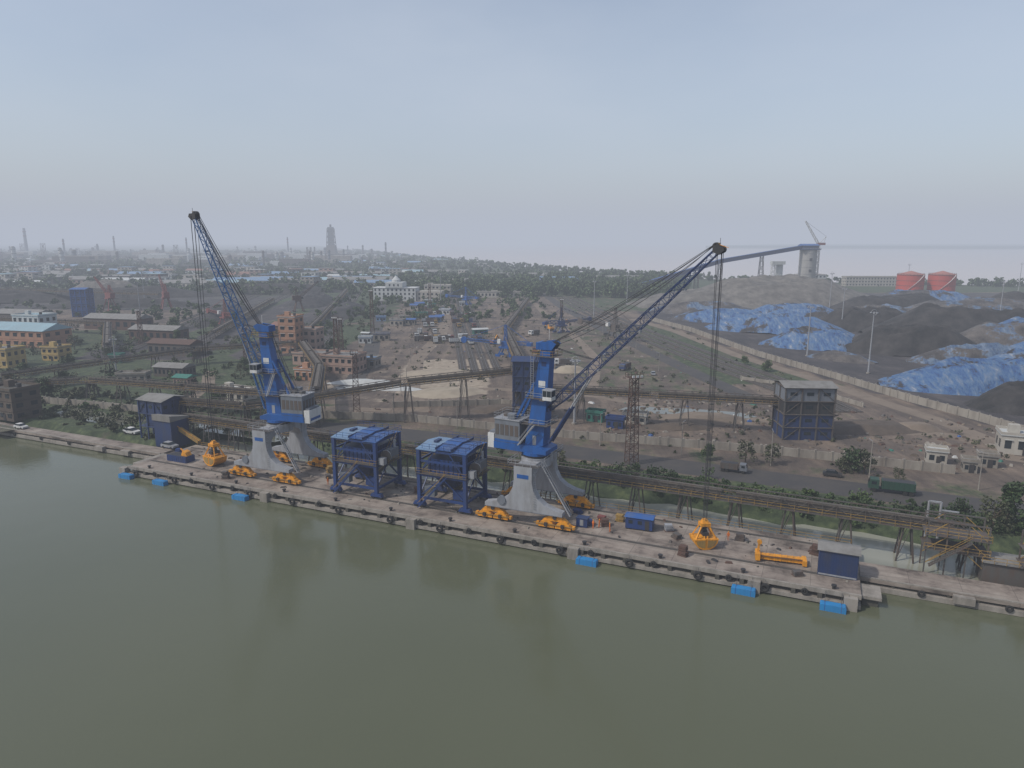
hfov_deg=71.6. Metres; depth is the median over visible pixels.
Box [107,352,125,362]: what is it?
yard shed
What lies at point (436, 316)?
yard shed
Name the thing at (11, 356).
office building
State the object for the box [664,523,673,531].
stacked crates
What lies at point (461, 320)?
truck
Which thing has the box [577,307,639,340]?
stacker reclaimer
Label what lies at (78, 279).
industrial building
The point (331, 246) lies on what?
cracking unit tower
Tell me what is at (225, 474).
stacked crates
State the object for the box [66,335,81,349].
tree
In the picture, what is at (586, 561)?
floating fender
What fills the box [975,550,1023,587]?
equipment shed
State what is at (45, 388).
tree
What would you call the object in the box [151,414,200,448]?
sampling building
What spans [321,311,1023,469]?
scattered rubble
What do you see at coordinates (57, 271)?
industrial building
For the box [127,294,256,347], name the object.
railway track
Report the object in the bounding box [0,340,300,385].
conveyor gallery
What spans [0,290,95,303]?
coal heap
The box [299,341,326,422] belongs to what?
conveyor gallery
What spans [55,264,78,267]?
industrial building
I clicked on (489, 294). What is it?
warehouse
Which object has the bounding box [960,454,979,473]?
pump house
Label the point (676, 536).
stacked crates
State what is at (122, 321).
industrial shed
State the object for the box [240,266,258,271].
industrial building
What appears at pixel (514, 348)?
conveyor gallery
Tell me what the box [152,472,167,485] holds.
floating fender
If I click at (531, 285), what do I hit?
distant tree belt
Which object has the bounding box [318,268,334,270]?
industrial building
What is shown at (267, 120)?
sky
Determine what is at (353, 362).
lighting tower
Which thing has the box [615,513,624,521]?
stacked crates
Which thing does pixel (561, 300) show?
lattice pylon
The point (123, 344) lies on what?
railway track
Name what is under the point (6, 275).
industrial building
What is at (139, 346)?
railway track
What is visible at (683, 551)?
stacked crates
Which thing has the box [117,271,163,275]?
industrial building
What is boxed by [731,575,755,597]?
floating fender
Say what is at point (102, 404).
boundary wall
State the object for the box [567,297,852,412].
railway track
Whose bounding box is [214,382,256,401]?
substation building
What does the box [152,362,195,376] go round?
industrial shed
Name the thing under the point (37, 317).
office building
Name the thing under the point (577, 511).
stacked crates
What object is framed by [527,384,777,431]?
conveyor gallery
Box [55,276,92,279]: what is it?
industrial building
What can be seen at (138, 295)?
mast light
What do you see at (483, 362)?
railway track
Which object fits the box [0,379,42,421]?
derelict building
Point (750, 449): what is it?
tree
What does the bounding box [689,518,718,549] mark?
clamshell grab
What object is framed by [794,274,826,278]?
plant building
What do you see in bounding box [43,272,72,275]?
industrial building
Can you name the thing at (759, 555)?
lifting beam
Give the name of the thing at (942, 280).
oil storage tank
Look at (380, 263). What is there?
industrial building
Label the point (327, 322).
tree
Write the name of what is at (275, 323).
industrial shed
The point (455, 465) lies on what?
mobile ship hopper
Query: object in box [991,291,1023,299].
coal heap
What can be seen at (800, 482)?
quay road
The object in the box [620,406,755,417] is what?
dirt road
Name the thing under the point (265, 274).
industrial building
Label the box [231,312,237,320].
tree
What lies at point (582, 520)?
electrical cabinet
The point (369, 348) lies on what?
yard road
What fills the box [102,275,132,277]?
industrial building
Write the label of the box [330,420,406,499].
mobile ship hopper
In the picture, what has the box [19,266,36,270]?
industrial building
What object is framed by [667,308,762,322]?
tarpaulin covered stockpile
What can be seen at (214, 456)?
clamshell grab
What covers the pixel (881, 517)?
quay conveyor
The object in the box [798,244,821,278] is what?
storage silo
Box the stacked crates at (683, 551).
[677,544,688,557]
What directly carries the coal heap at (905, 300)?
on the ground
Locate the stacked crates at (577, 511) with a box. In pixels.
[573,508,582,514]
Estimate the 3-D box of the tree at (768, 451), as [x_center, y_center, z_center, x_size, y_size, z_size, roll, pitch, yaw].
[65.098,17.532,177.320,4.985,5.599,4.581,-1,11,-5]
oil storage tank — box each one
[895,271,924,289]
[926,271,956,291]
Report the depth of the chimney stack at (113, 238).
2450.89 m
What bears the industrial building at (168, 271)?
on the ground
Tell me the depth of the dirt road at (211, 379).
238.12 m
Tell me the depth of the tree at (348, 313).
503.42 m
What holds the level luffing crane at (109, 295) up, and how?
on the ground
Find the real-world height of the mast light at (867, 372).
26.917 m
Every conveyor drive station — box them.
[919,510,993,577]
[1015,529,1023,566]
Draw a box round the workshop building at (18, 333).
[0,321,72,348]
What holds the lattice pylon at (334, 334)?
on the ground
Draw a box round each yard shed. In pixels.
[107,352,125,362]
[114,370,151,382]
[171,373,197,386]
[358,335,372,342]
[360,332,371,334]
[373,331,390,340]
[376,315,385,320]
[389,318,405,325]
[399,314,410,317]
[406,318,416,324]
[410,304,418,309]
[415,311,427,317]
[429,315,441,321]
[438,308,451,313]
[472,328,487,333]
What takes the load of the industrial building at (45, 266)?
on the ground
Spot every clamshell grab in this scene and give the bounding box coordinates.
[202,440,226,465]
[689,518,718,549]
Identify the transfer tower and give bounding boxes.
[68,288,96,316]
[134,393,189,438]
[511,356,538,413]
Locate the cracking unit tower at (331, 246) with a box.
[326,224,337,253]
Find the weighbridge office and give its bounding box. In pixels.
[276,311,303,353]
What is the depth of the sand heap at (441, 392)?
258.13 m
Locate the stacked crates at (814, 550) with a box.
[809,543,818,555]
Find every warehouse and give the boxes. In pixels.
[212,277,274,283]
[327,276,393,284]
[477,290,526,297]
[490,272,547,276]
[596,275,643,280]
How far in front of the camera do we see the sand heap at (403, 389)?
265.03 m
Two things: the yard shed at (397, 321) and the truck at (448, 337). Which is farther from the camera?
the yard shed at (397, 321)
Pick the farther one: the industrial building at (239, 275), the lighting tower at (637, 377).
the industrial building at (239, 275)
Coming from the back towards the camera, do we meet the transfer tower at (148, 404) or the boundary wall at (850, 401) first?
the boundary wall at (850, 401)
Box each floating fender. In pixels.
[118,466,134,479]
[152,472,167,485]
[231,488,248,501]
[576,547,597,567]
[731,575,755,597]
[819,590,845,614]
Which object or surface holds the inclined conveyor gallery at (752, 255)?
on the ground
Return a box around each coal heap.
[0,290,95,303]
[54,285,221,298]
[186,305,256,327]
[201,283,341,294]
[283,291,333,308]
[326,301,364,319]
[646,301,752,313]
[819,306,902,331]
[828,293,940,309]
[845,323,976,356]
[859,303,1023,332]
[904,297,1023,310]
[964,381,1023,415]
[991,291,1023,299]
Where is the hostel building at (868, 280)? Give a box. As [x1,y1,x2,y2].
[841,276,896,285]
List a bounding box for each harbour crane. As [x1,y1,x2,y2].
[188,209,332,484]
[473,238,728,531]
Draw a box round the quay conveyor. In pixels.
[181,411,978,570]
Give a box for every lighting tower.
[350,349,360,411]
[624,372,643,463]
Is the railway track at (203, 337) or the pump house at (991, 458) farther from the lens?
the railway track at (203, 337)
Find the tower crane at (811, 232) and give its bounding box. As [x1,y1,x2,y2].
[805,221,826,272]
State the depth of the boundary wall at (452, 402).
239.94 m
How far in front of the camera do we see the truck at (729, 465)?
171.14 m
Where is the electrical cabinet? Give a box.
[576,514,589,527]
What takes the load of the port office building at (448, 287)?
on the ground
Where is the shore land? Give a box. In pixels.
[706,244,1023,248]
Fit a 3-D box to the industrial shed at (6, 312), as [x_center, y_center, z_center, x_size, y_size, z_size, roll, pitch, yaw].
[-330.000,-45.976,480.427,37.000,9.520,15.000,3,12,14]
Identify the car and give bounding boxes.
[13,422,27,428]
[823,469,841,477]
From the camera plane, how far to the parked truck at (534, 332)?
418.37 m
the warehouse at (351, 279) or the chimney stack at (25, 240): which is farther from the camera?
the chimney stack at (25, 240)
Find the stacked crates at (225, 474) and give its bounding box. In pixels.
[221,470,229,478]
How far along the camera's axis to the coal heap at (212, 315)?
482.25 m
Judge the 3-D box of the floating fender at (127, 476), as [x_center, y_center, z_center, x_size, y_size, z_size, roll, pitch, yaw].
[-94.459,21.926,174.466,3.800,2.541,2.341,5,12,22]
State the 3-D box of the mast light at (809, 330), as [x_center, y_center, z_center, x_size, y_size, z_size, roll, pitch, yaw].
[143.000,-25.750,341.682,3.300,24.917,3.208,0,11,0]
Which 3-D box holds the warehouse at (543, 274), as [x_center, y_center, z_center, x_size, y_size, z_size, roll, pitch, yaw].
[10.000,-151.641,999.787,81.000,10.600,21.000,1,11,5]
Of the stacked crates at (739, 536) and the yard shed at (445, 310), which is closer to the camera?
the stacked crates at (739, 536)
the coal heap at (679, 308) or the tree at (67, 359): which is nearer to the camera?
the tree at (67, 359)
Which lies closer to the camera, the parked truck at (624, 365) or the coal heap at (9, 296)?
the parked truck at (624, 365)
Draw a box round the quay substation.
[817,539,861,580]
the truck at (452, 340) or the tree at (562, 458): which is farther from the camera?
the truck at (452, 340)
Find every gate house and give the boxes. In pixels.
[924,444,949,463]
[994,423,1023,455]
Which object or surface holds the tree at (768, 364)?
on the ground
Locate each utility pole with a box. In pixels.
[599,412,604,445]
[770,429,773,465]
[869,438,874,476]
[976,449,986,490]
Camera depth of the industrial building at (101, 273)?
1118.96 m
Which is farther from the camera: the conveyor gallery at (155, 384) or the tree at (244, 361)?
the tree at (244, 361)
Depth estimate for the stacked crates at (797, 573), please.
118.32 m
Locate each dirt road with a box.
[189,371,392,411]
[401,303,450,412]
[420,388,668,407]
[533,303,600,387]
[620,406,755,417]
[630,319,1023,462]
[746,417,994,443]
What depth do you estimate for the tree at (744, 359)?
318.35 m
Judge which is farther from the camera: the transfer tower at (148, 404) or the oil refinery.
the oil refinery
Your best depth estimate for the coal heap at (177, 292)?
693.00 m
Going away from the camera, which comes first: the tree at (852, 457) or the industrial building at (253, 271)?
the tree at (852, 457)
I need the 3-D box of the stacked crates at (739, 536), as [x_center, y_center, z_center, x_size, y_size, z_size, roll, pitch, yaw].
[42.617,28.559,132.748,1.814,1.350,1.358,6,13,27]
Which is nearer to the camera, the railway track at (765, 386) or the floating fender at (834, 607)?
the floating fender at (834, 607)
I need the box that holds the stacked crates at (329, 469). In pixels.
[325,465,332,473]
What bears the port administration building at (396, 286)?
on the ground
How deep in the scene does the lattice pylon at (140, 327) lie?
381.44 m
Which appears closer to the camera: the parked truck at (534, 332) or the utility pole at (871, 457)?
the utility pole at (871, 457)
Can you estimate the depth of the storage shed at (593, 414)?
219.13 m
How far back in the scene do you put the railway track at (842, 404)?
344.16 m
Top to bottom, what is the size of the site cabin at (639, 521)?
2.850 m
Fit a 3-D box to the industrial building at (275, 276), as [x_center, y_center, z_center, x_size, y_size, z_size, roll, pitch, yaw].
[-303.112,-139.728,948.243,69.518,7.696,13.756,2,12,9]
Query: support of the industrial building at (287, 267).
on the ground
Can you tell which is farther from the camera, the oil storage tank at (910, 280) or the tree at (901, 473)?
the oil storage tank at (910, 280)
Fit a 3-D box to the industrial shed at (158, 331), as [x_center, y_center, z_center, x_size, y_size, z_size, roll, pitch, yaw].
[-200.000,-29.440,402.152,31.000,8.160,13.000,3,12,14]
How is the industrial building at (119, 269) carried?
on the ground
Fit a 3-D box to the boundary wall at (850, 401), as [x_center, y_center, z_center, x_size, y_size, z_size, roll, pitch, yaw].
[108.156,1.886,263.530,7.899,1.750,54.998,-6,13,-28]
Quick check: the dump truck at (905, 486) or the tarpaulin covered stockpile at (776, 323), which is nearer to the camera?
the dump truck at (905, 486)
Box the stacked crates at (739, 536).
[734,532,744,541]
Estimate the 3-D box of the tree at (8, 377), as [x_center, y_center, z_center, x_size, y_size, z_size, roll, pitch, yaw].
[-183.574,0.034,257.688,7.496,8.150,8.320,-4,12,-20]
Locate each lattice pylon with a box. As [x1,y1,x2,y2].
[134,309,144,344]
[331,316,338,354]
[337,317,343,349]
[368,289,374,333]
[427,282,431,315]
[559,299,563,330]
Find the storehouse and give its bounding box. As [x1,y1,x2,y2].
[366,354,381,368]
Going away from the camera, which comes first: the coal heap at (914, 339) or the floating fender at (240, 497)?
the floating fender at (240, 497)
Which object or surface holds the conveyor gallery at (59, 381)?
on the ground
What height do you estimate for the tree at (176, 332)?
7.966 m
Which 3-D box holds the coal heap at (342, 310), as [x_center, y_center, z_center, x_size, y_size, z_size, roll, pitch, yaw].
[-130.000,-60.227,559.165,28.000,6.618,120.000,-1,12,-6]
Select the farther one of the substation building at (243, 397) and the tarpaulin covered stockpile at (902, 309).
the tarpaulin covered stockpile at (902, 309)
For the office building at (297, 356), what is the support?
on the ground
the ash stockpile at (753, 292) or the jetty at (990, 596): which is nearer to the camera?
the jetty at (990, 596)
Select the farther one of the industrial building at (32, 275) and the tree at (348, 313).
the industrial building at (32, 275)
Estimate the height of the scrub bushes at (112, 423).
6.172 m
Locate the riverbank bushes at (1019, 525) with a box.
[0,318,1023,535]
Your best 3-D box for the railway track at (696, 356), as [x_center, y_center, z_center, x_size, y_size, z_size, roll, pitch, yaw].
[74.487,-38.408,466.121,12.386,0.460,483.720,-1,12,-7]
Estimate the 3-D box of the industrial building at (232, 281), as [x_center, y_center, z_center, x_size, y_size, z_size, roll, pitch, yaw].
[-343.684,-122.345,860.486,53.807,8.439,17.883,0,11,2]
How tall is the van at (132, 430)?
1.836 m
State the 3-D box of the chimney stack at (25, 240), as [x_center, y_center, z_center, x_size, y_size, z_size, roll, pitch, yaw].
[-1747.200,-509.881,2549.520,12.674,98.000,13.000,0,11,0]
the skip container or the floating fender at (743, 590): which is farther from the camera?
the skip container
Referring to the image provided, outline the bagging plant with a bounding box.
[770,261,785,275]
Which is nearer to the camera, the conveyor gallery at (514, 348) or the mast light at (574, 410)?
the mast light at (574, 410)
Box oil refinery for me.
[0,242,386,265]
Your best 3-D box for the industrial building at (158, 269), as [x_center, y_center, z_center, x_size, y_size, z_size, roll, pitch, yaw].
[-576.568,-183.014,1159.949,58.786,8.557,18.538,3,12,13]
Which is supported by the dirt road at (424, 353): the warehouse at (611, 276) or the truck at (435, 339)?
the truck at (435, 339)
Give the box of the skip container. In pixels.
[167,448,194,462]
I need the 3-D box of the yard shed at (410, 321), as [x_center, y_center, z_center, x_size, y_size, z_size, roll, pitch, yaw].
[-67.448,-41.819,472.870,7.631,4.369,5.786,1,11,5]
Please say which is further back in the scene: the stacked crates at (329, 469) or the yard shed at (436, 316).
the yard shed at (436, 316)
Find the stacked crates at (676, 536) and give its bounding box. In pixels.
[671,532,681,540]
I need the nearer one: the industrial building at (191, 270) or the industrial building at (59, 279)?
the industrial building at (59, 279)
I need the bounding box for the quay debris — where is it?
[178,447,847,581]
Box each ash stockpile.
[626,288,723,307]
[701,274,869,308]
[806,350,877,363]
[960,321,1023,345]
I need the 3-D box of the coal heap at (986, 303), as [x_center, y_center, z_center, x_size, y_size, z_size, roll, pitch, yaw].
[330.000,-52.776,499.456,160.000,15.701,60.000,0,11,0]
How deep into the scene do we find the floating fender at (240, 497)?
159.37 m
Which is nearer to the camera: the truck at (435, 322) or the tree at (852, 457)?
the tree at (852, 457)
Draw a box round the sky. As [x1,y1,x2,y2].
[0,0,1023,240]
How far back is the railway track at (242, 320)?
501.04 m
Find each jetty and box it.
[0,422,173,458]
[859,561,1023,616]
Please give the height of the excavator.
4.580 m
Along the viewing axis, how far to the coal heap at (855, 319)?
439.88 m
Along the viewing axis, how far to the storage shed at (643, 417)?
216.96 m
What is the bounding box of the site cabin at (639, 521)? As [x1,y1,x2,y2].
[624,511,655,531]
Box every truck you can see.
[414,335,426,340]
[424,335,436,340]
[426,320,437,324]
[431,336,445,341]
[433,337,437,343]
[441,335,453,340]
[449,337,462,342]
[452,318,463,322]
[528,329,539,335]
[554,358,571,365]
[619,362,630,370]
[719,460,747,473]
[868,476,915,496]
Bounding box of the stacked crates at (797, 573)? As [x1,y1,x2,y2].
[791,569,803,576]
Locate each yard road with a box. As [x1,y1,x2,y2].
[291,301,344,359]
[315,301,386,399]
[542,293,754,395]
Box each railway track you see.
[114,294,250,348]
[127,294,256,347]
[132,294,262,349]
[195,294,285,340]
[203,293,291,343]
[324,290,361,348]
[450,297,466,369]
[456,294,478,371]
[461,294,489,374]
[467,301,501,373]
[555,297,837,410]
[561,297,846,412]
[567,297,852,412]
[573,297,862,411]
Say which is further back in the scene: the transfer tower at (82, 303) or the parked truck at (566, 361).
the transfer tower at (82, 303)
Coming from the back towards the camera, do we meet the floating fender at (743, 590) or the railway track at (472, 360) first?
the railway track at (472, 360)
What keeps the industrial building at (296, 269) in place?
on the ground
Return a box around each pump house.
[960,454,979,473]
[976,449,1000,468]
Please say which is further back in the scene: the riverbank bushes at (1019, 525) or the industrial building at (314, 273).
the industrial building at (314, 273)
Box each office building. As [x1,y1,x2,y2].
[0,343,26,367]
[11,310,57,322]
[39,341,71,360]
[291,349,332,364]
[293,362,324,380]
[302,326,324,348]
[424,283,452,297]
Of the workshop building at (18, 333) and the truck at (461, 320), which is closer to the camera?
the workshop building at (18, 333)
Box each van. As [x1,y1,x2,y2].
[122,426,139,434]
[161,441,178,448]
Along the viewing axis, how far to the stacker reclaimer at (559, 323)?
430.41 m
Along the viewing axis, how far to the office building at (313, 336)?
355.85 m
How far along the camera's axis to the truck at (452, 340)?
385.60 m
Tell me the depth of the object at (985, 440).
203.97 m
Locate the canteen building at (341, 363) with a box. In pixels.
[319,349,366,373]
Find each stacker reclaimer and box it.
[206,299,232,324]
[445,287,478,304]
[461,325,532,356]
[542,307,591,332]
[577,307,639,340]
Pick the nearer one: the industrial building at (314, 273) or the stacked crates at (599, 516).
the stacked crates at (599, 516)
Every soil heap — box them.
[470,404,530,413]
[554,365,587,373]
[646,422,710,430]
[659,412,748,425]
[833,419,922,435]
[899,421,942,432]
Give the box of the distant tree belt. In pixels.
[0,248,1023,322]
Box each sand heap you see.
[73,279,136,287]
[327,379,402,384]
[333,385,420,390]
[399,369,476,379]
[412,386,484,398]
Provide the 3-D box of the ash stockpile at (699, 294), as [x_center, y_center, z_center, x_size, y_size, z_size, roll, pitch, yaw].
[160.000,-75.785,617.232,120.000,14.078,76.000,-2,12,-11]
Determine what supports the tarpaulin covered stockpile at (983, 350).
on the ground
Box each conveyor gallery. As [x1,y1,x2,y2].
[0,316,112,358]
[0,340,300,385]
[0,375,98,398]
[85,375,308,419]
[178,366,523,437]
[209,297,274,338]
[290,288,347,354]
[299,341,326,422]
[502,297,529,367]
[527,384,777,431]
[642,245,802,288]
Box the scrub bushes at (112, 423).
[1,304,1009,476]
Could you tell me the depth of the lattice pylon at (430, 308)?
517.29 m
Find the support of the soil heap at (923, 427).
on the ground
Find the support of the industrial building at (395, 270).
on the ground
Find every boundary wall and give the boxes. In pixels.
[41,396,137,411]
[321,410,955,473]
[392,398,554,411]
[648,316,1023,427]
[740,376,863,406]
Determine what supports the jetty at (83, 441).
in the water
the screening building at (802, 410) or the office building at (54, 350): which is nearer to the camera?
the screening building at (802, 410)
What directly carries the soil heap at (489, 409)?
on the ground
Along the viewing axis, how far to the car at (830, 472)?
168.21 m
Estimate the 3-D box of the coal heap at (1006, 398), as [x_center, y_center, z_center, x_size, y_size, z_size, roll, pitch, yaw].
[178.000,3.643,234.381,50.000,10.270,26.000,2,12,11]
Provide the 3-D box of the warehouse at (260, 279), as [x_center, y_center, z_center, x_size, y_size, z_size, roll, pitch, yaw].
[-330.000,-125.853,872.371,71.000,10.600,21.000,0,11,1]
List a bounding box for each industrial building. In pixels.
[0,273,16,278]
[13,280,50,285]
[16,272,40,279]
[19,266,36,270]
[20,271,42,276]
[35,277,62,283]
[37,264,55,270]
[42,270,75,274]
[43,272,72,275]
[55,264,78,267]
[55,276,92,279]
[71,277,128,283]
[99,270,113,274]
[101,278,131,281]
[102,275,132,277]
[117,267,137,271]
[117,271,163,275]
[141,273,167,278]
[143,269,173,270]
[148,277,170,283]
[153,270,175,273]
[163,266,175,269]
[163,280,219,286]
[177,278,209,279]
[181,274,206,277]
[185,269,209,273]
[215,280,250,283]
[223,273,246,276]
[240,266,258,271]
[248,261,262,264]
[249,269,266,276]
[258,274,272,275]
[260,276,292,280]
[279,278,300,282]
[283,266,301,269]
[288,268,303,275]
[300,272,320,275]
[300,276,320,285]
[316,271,362,274]
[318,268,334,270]
[327,274,351,276]
[354,280,391,286]
[360,274,397,275]
[371,262,385,266]
[380,268,388,273]
[389,268,401,274]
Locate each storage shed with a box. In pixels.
[585,407,605,422]
[622,409,648,424]
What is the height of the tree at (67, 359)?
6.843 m
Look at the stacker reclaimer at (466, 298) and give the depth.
616.04 m
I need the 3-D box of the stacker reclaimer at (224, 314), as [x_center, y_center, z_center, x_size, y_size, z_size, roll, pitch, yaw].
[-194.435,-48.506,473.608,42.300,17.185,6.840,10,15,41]
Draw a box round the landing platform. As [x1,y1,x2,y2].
[94,445,975,606]
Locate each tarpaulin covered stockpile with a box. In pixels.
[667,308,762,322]
[705,313,854,336]
[754,303,833,313]
[758,326,852,351]
[766,309,828,318]
[855,304,906,312]
[877,356,1023,395]
[878,289,970,300]
[906,343,1013,363]
[986,347,1023,358]
[998,316,1023,323]
[1011,341,1023,348]
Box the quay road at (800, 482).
[249,419,1023,519]
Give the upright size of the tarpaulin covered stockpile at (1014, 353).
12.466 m
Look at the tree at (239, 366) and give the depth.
294.48 m
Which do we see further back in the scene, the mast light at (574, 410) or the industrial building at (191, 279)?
the industrial building at (191, 279)
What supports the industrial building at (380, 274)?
on the ground
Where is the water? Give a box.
[0,241,1023,767]
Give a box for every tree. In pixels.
[0,373,18,380]
[15,362,29,375]
[33,376,54,395]
[57,353,75,363]
[59,371,71,381]
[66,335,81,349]
[101,345,115,355]
[169,317,179,325]
[172,329,180,338]
[209,319,218,327]
[210,391,227,399]
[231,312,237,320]
[234,363,245,374]
[239,356,248,365]
[325,320,332,326]
[346,309,351,318]
[496,448,506,456]
[557,450,565,464]
[700,443,714,459]
[736,439,757,462]
[741,356,748,363]
[761,359,772,370]
[761,443,780,463]
[835,446,864,470]
[835,457,849,472]
[854,448,877,473]
[893,466,906,479]
[945,497,970,516]
[979,495,1016,532]
[997,481,1023,519]
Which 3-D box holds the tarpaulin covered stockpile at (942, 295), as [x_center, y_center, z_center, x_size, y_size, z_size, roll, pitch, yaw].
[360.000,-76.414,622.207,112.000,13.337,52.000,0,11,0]
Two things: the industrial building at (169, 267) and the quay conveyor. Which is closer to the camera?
the quay conveyor
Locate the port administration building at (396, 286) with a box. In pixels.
[373,276,443,300]
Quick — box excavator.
[544,325,553,330]
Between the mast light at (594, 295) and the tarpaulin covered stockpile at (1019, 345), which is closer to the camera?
the tarpaulin covered stockpile at (1019, 345)
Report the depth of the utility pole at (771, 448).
175.71 m
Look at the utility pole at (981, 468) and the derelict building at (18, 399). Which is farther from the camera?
the derelict building at (18, 399)
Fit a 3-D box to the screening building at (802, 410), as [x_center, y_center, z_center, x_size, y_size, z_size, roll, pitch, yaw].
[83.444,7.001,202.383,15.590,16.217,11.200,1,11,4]
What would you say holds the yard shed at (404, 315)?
on the ground
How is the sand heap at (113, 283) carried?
on the ground
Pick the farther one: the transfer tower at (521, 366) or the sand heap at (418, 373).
the sand heap at (418, 373)
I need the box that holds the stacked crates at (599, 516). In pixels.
[596,514,605,520]
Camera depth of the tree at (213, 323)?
451.31 m
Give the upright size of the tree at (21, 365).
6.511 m
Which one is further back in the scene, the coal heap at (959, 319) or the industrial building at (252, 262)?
the industrial building at (252, 262)
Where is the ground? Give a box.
[0,242,1023,554]
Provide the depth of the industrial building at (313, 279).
848.88 m
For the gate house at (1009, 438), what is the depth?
186.01 m
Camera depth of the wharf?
137.75 m
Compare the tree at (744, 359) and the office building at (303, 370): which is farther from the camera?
the tree at (744, 359)
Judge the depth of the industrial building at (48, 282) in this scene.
864.73 m
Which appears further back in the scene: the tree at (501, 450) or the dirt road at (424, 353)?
the dirt road at (424, 353)
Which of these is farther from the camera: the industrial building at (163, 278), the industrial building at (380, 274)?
the industrial building at (380, 274)
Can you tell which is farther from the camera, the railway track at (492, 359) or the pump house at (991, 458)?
the railway track at (492, 359)
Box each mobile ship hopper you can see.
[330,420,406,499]
[413,430,491,514]
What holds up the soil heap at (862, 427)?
on the ground
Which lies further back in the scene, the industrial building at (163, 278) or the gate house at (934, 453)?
the industrial building at (163, 278)
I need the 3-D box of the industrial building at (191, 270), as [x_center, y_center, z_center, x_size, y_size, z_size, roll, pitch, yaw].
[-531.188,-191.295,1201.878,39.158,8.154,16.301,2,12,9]
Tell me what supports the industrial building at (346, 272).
on the ground
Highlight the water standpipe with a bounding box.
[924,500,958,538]
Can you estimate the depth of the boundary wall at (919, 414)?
251.71 m
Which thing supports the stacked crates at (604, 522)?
on the wharf
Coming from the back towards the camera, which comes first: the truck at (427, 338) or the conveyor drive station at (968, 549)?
the truck at (427, 338)
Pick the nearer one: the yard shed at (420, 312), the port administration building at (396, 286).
the yard shed at (420, 312)
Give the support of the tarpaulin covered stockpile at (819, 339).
on the ground
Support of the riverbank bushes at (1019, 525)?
on the ground
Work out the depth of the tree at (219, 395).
237.17 m
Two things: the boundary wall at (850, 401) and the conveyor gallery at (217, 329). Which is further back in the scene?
the conveyor gallery at (217, 329)
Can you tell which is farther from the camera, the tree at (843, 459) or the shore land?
the shore land
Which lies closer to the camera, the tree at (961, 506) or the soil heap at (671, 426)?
the tree at (961, 506)
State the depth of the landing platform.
113.35 m
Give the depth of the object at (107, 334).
421.37 m
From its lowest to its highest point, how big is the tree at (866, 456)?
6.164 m
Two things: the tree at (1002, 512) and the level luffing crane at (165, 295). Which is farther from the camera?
the level luffing crane at (165, 295)
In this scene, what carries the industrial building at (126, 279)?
on the ground
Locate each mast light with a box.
[108,336,117,370]
[134,282,140,312]
[570,356,580,424]
[592,280,596,316]
[805,305,814,355]
[866,310,878,373]
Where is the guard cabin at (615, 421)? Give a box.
[605,414,625,428]
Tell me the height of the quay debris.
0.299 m
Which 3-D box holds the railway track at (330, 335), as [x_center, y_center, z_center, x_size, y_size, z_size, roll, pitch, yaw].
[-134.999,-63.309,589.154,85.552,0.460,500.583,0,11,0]
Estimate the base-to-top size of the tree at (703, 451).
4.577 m
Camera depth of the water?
102.75 m
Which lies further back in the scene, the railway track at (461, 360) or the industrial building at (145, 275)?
the industrial building at (145, 275)
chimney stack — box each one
[22,228,28,250]
[62,239,65,255]
[112,236,115,250]
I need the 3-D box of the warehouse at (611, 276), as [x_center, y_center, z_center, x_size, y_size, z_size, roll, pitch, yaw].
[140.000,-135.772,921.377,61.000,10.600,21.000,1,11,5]
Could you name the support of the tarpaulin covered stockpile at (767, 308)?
on the ground
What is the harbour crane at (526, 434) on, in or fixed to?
on the wharf
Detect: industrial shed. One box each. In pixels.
[0,308,55,321]
[82,313,153,329]
[128,324,188,339]
[146,338,203,356]
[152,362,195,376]
[272,321,304,337]
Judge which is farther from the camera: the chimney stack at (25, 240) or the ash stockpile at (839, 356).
the chimney stack at (25, 240)
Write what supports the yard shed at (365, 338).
on the yard road at (369, 348)
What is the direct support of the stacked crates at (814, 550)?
on the wharf
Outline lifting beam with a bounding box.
[755,539,806,566]
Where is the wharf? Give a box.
[119,442,861,612]
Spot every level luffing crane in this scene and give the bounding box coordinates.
[94,276,115,310]
[158,274,172,308]
[291,281,319,311]
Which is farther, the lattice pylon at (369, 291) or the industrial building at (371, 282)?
the industrial building at (371, 282)
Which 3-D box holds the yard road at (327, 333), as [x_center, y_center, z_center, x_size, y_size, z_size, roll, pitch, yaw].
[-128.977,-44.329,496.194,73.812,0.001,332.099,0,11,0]
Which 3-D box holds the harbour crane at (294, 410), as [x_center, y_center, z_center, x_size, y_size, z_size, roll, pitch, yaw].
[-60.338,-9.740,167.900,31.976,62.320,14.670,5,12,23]
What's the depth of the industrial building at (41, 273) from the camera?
991.65 m
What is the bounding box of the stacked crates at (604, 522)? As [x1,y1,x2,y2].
[600,518,608,526]
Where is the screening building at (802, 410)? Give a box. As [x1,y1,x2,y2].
[771,380,839,440]
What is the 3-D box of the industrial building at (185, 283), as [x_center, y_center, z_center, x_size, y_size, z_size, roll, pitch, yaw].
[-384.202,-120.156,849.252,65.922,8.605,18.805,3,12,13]

